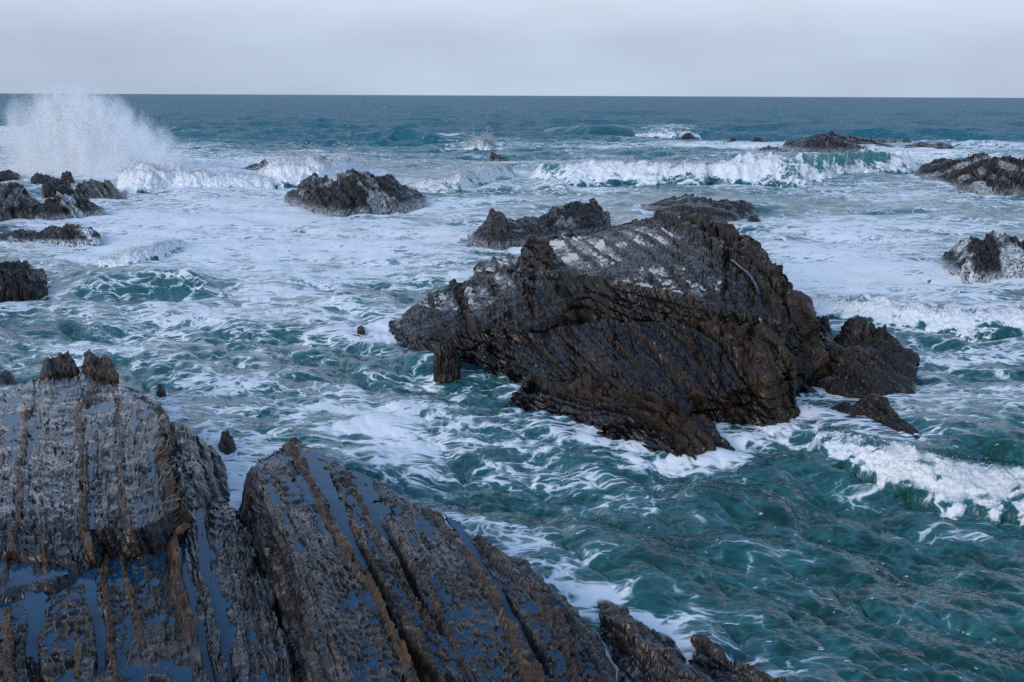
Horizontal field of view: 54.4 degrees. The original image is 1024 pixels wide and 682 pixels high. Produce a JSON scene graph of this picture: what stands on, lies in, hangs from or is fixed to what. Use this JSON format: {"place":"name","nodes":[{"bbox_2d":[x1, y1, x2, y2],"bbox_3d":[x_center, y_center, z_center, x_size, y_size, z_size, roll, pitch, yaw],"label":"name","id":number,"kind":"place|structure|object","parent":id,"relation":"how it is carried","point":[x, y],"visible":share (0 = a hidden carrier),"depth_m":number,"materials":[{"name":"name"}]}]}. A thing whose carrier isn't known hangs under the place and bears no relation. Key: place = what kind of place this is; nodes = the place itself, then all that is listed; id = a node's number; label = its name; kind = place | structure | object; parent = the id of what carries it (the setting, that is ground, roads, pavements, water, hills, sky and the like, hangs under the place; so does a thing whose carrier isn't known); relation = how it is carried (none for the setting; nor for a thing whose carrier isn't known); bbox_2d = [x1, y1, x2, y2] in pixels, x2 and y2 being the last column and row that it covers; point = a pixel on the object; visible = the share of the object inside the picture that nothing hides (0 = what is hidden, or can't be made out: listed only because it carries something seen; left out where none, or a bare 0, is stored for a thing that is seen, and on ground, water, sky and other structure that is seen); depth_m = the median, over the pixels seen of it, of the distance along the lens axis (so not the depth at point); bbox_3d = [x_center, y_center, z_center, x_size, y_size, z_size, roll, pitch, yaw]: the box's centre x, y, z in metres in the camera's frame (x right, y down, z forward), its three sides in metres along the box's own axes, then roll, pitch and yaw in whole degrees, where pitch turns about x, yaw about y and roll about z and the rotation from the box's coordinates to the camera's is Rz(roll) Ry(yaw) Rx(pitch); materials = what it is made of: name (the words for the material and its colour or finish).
{"place":"outdoors","nodes":[
{"label":"outdoors","id":0,"kind":"place"},
{"bbox_2d":[0,93,1023,681],"bbox_3d":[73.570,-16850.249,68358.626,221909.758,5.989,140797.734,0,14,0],"label":"sea","id":1,"kind":"structure","parent":0,"point":[774,551],"depth_m":33.08,"materials":[{"name":"liquid"}]},
{"bbox_2d":[0,370,17,384],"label":"boulder","id":2,"kind":"object","parent":1,"relation":"in","point":[6,376],"visible":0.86,"depth_m":28.27,"materials":[{"name":"stone"}]},
{"bbox_2d":[0,169,19,181],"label":"boulder","id":3,"kind":"object","parent":1,"relation":"in","point":[7,175],"visible":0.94,"depth_m":95.73,"materials":[{"name":"grey stone"}]},
{"bbox_2d":[0,260,47,302],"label":"boulder","id":4,"kind":"object","parent":1,"relation":"in","point":[24,280],"visible":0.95,"depth_m":40.61,"materials":[{"name":"grey stone"}]},
{"bbox_2d":[0,181,62,221],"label":"rock crag","id":5,"kind":"structure","parent":1,"relation":"in","point":[17,201],"depth_m":65.70,"materials":[{"name":"grey stone"}]},
{"bbox_2d":[30,172,59,183],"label":"boulder","id":6,"kind":"object","parent":1,"relation":"in","point":[38,178],"visible":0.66,"depth_m":90.89,"materials":[{"name":"grey stone"}]},
{"bbox_2d":[0,223,100,246],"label":"rock reef","id":7,"kind":"object","parent":1,"relation":"in","point":[69,235],"visible":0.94,"depth_m":55.75},
{"bbox_2d":[41,179,73,197],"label":"boulder","id":8,"kind":"object","parent":1,"relation":"in","point":[50,188],"visible":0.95,"depth_m":80.61,"materials":[{"name":"grey stone"}]},
{"bbox_2d":[60,171,74,183],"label":"boulder","id":9,"kind":"object","parent":1,"relation":"in","point":[66,175],"visible":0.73,"depth_m":91.53,"materials":[{"name":"grey stone"}]},
{"bbox_2d":[35,192,104,218],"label":"rock crag","id":10,"kind":"structure","parent":1,"relation":"in","point":[65,206],"depth_m":67.72,"materials":[{"name":"grey stone"}]},
{"bbox_2d":[15,93,146,177],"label":"wave splash","id":11,"kind":"object","parent":1,"relation":"on","point":[59,116],"visible":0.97,"depth_m":92.42,"materials":[{"name":"white liquid"}]},
{"bbox_2d":[74,178,125,199],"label":"rock crag","id":12,"kind":"structure","parent":1,"relation":"in","point":[94,189],"depth_m":79.71,"materials":[{"name":"grey stone"}]},
{"bbox_2d":[0,371,240,602],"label":"rock ledge","id":13,"kind":"object","parent":1,"relation":"in","point":[45,531],"visible":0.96,"depth_m":17.54,"materials":[{"name":"stone"}]},
{"bbox_2d":[8,562,67,587],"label":"tide pool","id":14,"kind":"structure","parent":13,"relation":"on","point":[23,572],"depth_m":14.28,"materials":[{"name":"liquid"}]},
{"bbox_2d":[39,351,79,379],"bbox_3d":[-11.461,0.751,25.222,0.931,0.967,1.594,-6,15,-24],"label":"jagged rock","id":15,"kind":"object","parent":13,"relation":"on","point":[62,364],"visible":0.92,"depth_m":24.70,"materials":[{"name":"stone"}]},
{"bbox_2d":[82,349,118,383],"bbox_3d":[-10.407,0.742,25.122,0.807,1.040,2.191,-7,15,-26],"label":"jagged rock","id":16,"kind":"object","parent":13,"relation":"on","point":[102,366],"visible":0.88,"depth_m":24.67,"materials":[{"name":"stone"}]},
{"bbox_2d":[0,374,598,681],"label":"puddle water","id":17,"kind":"structure","parent":13,"relation":"on","point":[8,420],"depth_m":13.97,"materials":[{"name":"blue liquid"}]},
{"bbox_2d":[98,237,183,266],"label":"breaking wave","id":18,"kind":"object","parent":1,"relation":"on","point":[159,250],"visible":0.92,"depth_m":49.84,"materials":[{"name":"liquid"}]},
{"bbox_2d":[0,509,302,681],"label":"rock ledge","id":19,"kind":"object","parent":1,"relation":"in","point":[244,586],"visible":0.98,"depth_m":13.29,"materials":[{"name":"stone"}]},
{"bbox_2d":[23,591,50,675],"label":"tide pool","id":20,"kind":"structure","parent":19,"relation":"on","point":[36,605],"depth_m":13.13,"materials":[{"name":"liquid"}]},
{"bbox_2d":[76,566,105,674],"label":"tide pool","id":21,"kind":"structure","parent":19,"relation":"on","point":[86,579],"depth_m":13.44,"materials":[{"name":"liquid"}]},
{"bbox_2d":[119,665,146,681],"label":"tide pool","id":22,"kind":"structure","parent":19,"relation":"on","point":[133,672],"depth_m":11.86,"materials":[{"name":"liquid"}]},
{"bbox_2d":[160,659,192,681],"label":"tide pool","id":23,"kind":"structure","parent":19,"relation":"on","point":[177,673],"depth_m":12.01,"materials":[{"name":"liquid"}]},
{"bbox_2d":[179,532,214,681],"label":"tide pool","id":24,"kind":"structure","parent":19,"relation":"on","point":[192,600],"depth_m":13.83,"materials":[{"name":"liquid"}]},
{"bbox_2d":[195,508,236,681],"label":"tide pool","id":25,"kind":"structure","parent":19,"relation":"on","point":[220,607],"depth_m":14.36,"materials":[{"name":"liquid"}]},
{"bbox_2d":[156,383,165,396],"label":"boulder","id":26,"kind":"object","parent":1,"relation":"in","point":[160,390],"visible":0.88,"depth_m":27.48,"materials":[{"name":"stone"}]},
{"bbox_2d":[113,141,277,194],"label":"breaking wave","id":27,"kind":"object","parent":1,"relation":"on","point":[142,177],"visible":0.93,"depth_m":85.71,"materials":[{"name":"liquid"}]},
{"bbox_2d":[218,429,235,454],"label":"boulder","id":28,"kind":"object","parent":1,"relation":"in","point":[226,445],"visible":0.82,"depth_m":22.84,"materials":[{"name":"stone"}]},
{"bbox_2d":[243,159,267,169],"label":"rock reef","id":29,"kind":"object","parent":1,"relation":"in","point":[254,165],"visible":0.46,"depth_m":109.11},
{"bbox_2d":[251,114,391,188],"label":"breaking wave","id":30,"kind":"object","parent":1,"relation":"on","point":[289,172],"visible":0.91,"depth_m":91.86,"materials":[{"name":"liquid"}]},
{"bbox_2d":[284,168,425,216],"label":"rock crag","id":31,"kind":"structure","parent":1,"relation":"in","point":[352,191],"depth_m":72.14,"materials":[{"name":"grey stone"}]},
{"bbox_2d":[357,325,364,334],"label":"boulder","id":32,"kind":"object","parent":1,"relation":"in","point":[360,329],"visible":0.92,"depth_m":34.90,"materials":[{"name":"grey stone"}]},
{"bbox_2d":[238,443,616,681],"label":"rock slab","id":33,"kind":"object","parent":1,"relation":"in","point":[320,630],"visible":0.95,"depth_m":14.12,"materials":[{"name":"stone"}]},
{"bbox_2d":[286,437,308,447],"bbox_3d":[-4.052,2.522,20.165,0.583,0.913,2.679,-12,18,-40],"label":"rock fin","id":34,"kind":"object","parent":33,"relation":"on","point":[294,440],"visible":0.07,"depth_m":20.45,"materials":[{"name":"stone"}]},
{"bbox_2d":[300,449,368,571],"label":"tide pool","id":35,"kind":"structure","parent":33,"relation":"on","point":[320,476],"depth_m":17.62,"materials":[{"name":"liquid"}]},
{"bbox_2d":[350,471,390,544],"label":"tide pool","id":36,"kind":"structure","parent":33,"relation":"on","point":[370,495],"depth_m":18.03,"materials":[{"name":"liquid"}]},
{"bbox_2d":[442,513,539,662],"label":"tide pool","id":37,"kind":"structure","parent":33,"relation":"on","point":[457,526],"depth_m":15.76,"materials":[{"name":"liquid"}]},
{"bbox_2d":[432,337,460,383],"bbox_3d":[-1.978,0.537,30.419,0.908,1.375,1.648,0,14,0],"label":"rock stub","id":38,"kind":"object","parent":1,"relation":"in","point":[446,364],"visible":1,"depth_m":29.81,"materials":[{"name":"stone"}]},
{"bbox_2d":[402,157,516,192],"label":"breaking wave","id":39,"kind":"object","parent":1,"relation":"on","point":[459,180],"visible":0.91,"depth_m":87.38,"materials":[{"name":"liquid"}]},
{"bbox_2d":[461,96,496,150],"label":"breaking wave","id":40,"kind":"object","parent":1,"relation":"on","point":[482,143],"visible":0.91,"depth_m":144.62,"materials":[{"name":"liquid"}]},
{"bbox_2d":[489,152,509,160],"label":"rock fin","id":41,"kind":"object","parent":1,"relation":"on","point":[494,156],"visible":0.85,"depth_m":124.97,"materials":[{"name":"grey stone"}]},
{"bbox_2d":[467,198,610,249],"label":"rock crag","id":42,"kind":"structure","parent":1,"relation":"in","point":[497,230],"depth_m":58.32,"materials":[{"name":"stone"}]},
{"bbox_2d":[544,125,636,136],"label":"breaking wave","id":43,"kind":"object","parent":1,"relation":"on","point":[616,130],"visible":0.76,"depth_m":208.95,"materials":[{"name":"liquid"}]},
{"bbox_2d":[388,210,830,459],"bbox_3d":[2.987,-1.574,35.729,15.527,4.774,27.530,0,14,0],"label":"rock outcrop","id":44,"kind":"object","parent":1,"relation":"in","point":[713,354],"visible":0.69,"depth_m":28.50,"materials":[{"name":"stone"}]},
{"bbox_2d":[520,234,562,274],"bbox_3d":[1.200,-2.962,36.712,1.900,1.982,4.012,-5,15,-22],"label":"rock pinnacle","id":45,"kind":"object","parent":44,"relation":"on","point":[536,252],"visible":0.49,"depth_m":35.62,"materials":[{"name":"stone"}]},
{"bbox_2d":[549,240,565,249],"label":"tide pool","id":46,"kind":"structure","parent":44,"relation":"on","point":[556,244],"depth_m":44.19,"materials":[{"name":"liquid"}]},
{"bbox_2d":[561,253,579,262],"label":"tide pool","id":47,"kind":"structure","parent":44,"relation":"on","point":[573,256],"depth_m":37.91,"materials":[{"name":"liquid"}]},
{"bbox_2d":[419,223,772,361],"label":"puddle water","id":48,"kind":"structure","parent":44,"relation":"on","point":[600,244],"depth_m":35.55,"materials":[{"name":"grey liquid"}]},
{"bbox_2d":[730,259,760,296],"bbox_3d":[7.221,-1.976,30.703,0.178,0.484,3.914,0,14,0],"label":"driftwood log","id":49,"kind":"object","parent":44,"relation":"on","point":[749,275],"visible":1,"depth_m":30.29,"materials":[{"name":"grey wood"}]},
{"bbox_2d":[816,315,832,340],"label":"boulder","id":50,"kind":"object","parent":44,"relation":"on","point":[826,329],"visible":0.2,"depth_m":33.39,"materials":[{"name":"stone"}]},
{"bbox_2d":[597,600,713,681],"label":"rock reef","id":51,"kind":"object","parent":1,"relation":"in","point":[639,651],"visible":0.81,"depth_m":14.16,"materials":[{"name":"stone"}]},
{"bbox_2d":[634,129,701,139],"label":"breaking wave","id":52,"kind":"object","parent":1,"relation":"on","point":[665,133],"visible":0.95,"depth_m":201.22,"materials":[{"name":"liquid"}]},
{"bbox_2d":[681,132,694,139],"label":"rock","id":53,"kind":"object","parent":1,"relation":"in","point":[686,136],"visible":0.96,"depth_m":197.62,"materials":[{"name":"stone"}]},
{"bbox_2d":[641,193,755,220],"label":"rock crag","id":54,"kind":"structure","parent":1,"relation":"in","point":[728,210],"depth_m":69.23,"materials":[{"name":"grey stone"}]},
{"bbox_2d":[690,414,717,430],"bbox_3d":[4.554,2.162,24.939,1.084,0.899,2.000,0,14,0],"label":"boulder","id":55,"kind":"object","parent":1,"relation":"in","point":[704,421],"visible":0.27,"depth_m":24.48,"materials":[{"name":"stone"}]},
{"bbox_2d":[525,131,920,187],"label":"breaking wave","id":56,"kind":"object","parent":1,"relation":"on","point":[773,168],"visible":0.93,"depth_m":96.31,"materials":[{"name":"liquid"}]},
{"bbox_2d":[688,634,786,681],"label":"rock reef","id":57,"kind":"object","parent":1,"relation":"in","point":[711,660],"visible":0.92,"depth_m":14.12,"materials":[{"name":"stone"}]},
{"bbox_2d":[747,215,760,221],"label":"boulder","id":58,"kind":"object","parent":1,"relation":"in","point":[754,218],"visible":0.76,"depth_m":65.22,"materials":[{"name":"grey stone"}]},
{"bbox_2d":[750,136,765,141],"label":"rock","id":59,"kind":"object","parent":1,"relation":"in","point":[758,139],"visible":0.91,"depth_m":183.67,"materials":[{"name":"stone"}]},
{"bbox_2d":[758,145,790,151],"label":"rock reef","id":60,"kind":"object","parent":1,"relation":"in","point":[769,149],"visible":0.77,"depth_m":150.24},
{"bbox_2d":[780,131,899,152],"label":"rock crag","id":61,"kind":"structure","parent":1,"relation":"in","point":[820,143],"depth_m":155.79,"materials":[{"name":"grey stone"}]},
{"bbox_2d":[830,401,861,415],"bbox_3d":[8.851,1.982,25.967,1.348,0.794,1.053,10,17,35],"label":"rock ledge","id":62,"kind":"object","parent":1,"relation":"in","point":[846,407],"visible":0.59,"depth_m":25.79,"materials":[{"name":"stone"}]},
{"bbox_2d":[825,377,868,398],"bbox_3d":[9.407,1.419,27.768,1.342,1.032,1.454,5,15,18],"label":"boulder","id":63,"kind":"object","parent":1,"relation":"in","point":[848,388],"visible":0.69,"depth_m":27.32,"materials":[{"name":"stone"}]},
{"bbox_2d":[814,337,915,395],"bbox_3d":[9.578,0.822,28.680,3.904,1.751,3.011,10,17,34],"label":"boulder","id":64,"kind":"object","parent":1,"relation":"in","point":[865,372],"visible":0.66,"depth_m":27.80,"materials":[{"name":"stone"}]},
{"bbox_2d":[832,318,919,380],"bbox_3d":[11.064,0.324,30.324,2.637,1.943,4.407,5,15,17],"label":"boulder","id":65,"kind":"object","parent":1,"relation":"in","point":[883,348],"visible":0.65,"depth_m":29.59,"materials":[{"name":"stone"}]},
{"bbox_2d":[852,393,918,438],"bbox_3d":[9.599,1.996,25.301,1.210,1.091,2.744,-8,16,-30],"label":"boulder","id":66,"kind":"object","parent":1,"relation":"in","point":[876,407],"visible":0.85,"depth_m":25.16,"materials":[{"name":"stone"}]},
{"bbox_2d":[875,138,914,142],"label":"rock reef","id":67,"kind":"object","parent":1,"relation":"on","point":[892,140],"visible":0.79,"depth_m":184.45},
{"bbox_2d":[807,425,1023,526],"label":"breaking wave","id":68,"kind":"object","parent":1,"relation":"on","point":[957,488],"visible":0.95,"depth_m":21.09,"materials":[{"name":"liquid"}]},
{"bbox_2d":[810,291,1023,341],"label":"breaking wave","id":69,"kind":"object","parent":1,"relation":"on","point":[970,324],"visible":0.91,"depth_m":35.99,"materials":[{"name":"liquid"}]},
{"bbox_2d":[905,142,952,148],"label":"rock reef","id":70,"kind":"object","parent":1,"relation":"in","point":[939,145],"visible":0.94,"depth_m":166.32},
{"bbox_2d":[913,152,1023,195],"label":"rock crag","id":71,"kind":"structure","parent":1,"relation":"in","point":[981,173],"depth_m":89.94,"materials":[{"name":"grey stone"}]},
{"bbox_2d":[939,230,1023,284],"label":"rock crag","id":72,"kind":"structure","parent":1,"relation":"in","point":[993,254],"depth_m":46.38,"materials":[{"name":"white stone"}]},
{"bbox_2d":[0,0,1023,97],"label":"sky","id":73,"kind":"structure","parent":0,"point":[720,48],"materials":[{"name":"grey"}]}
]}

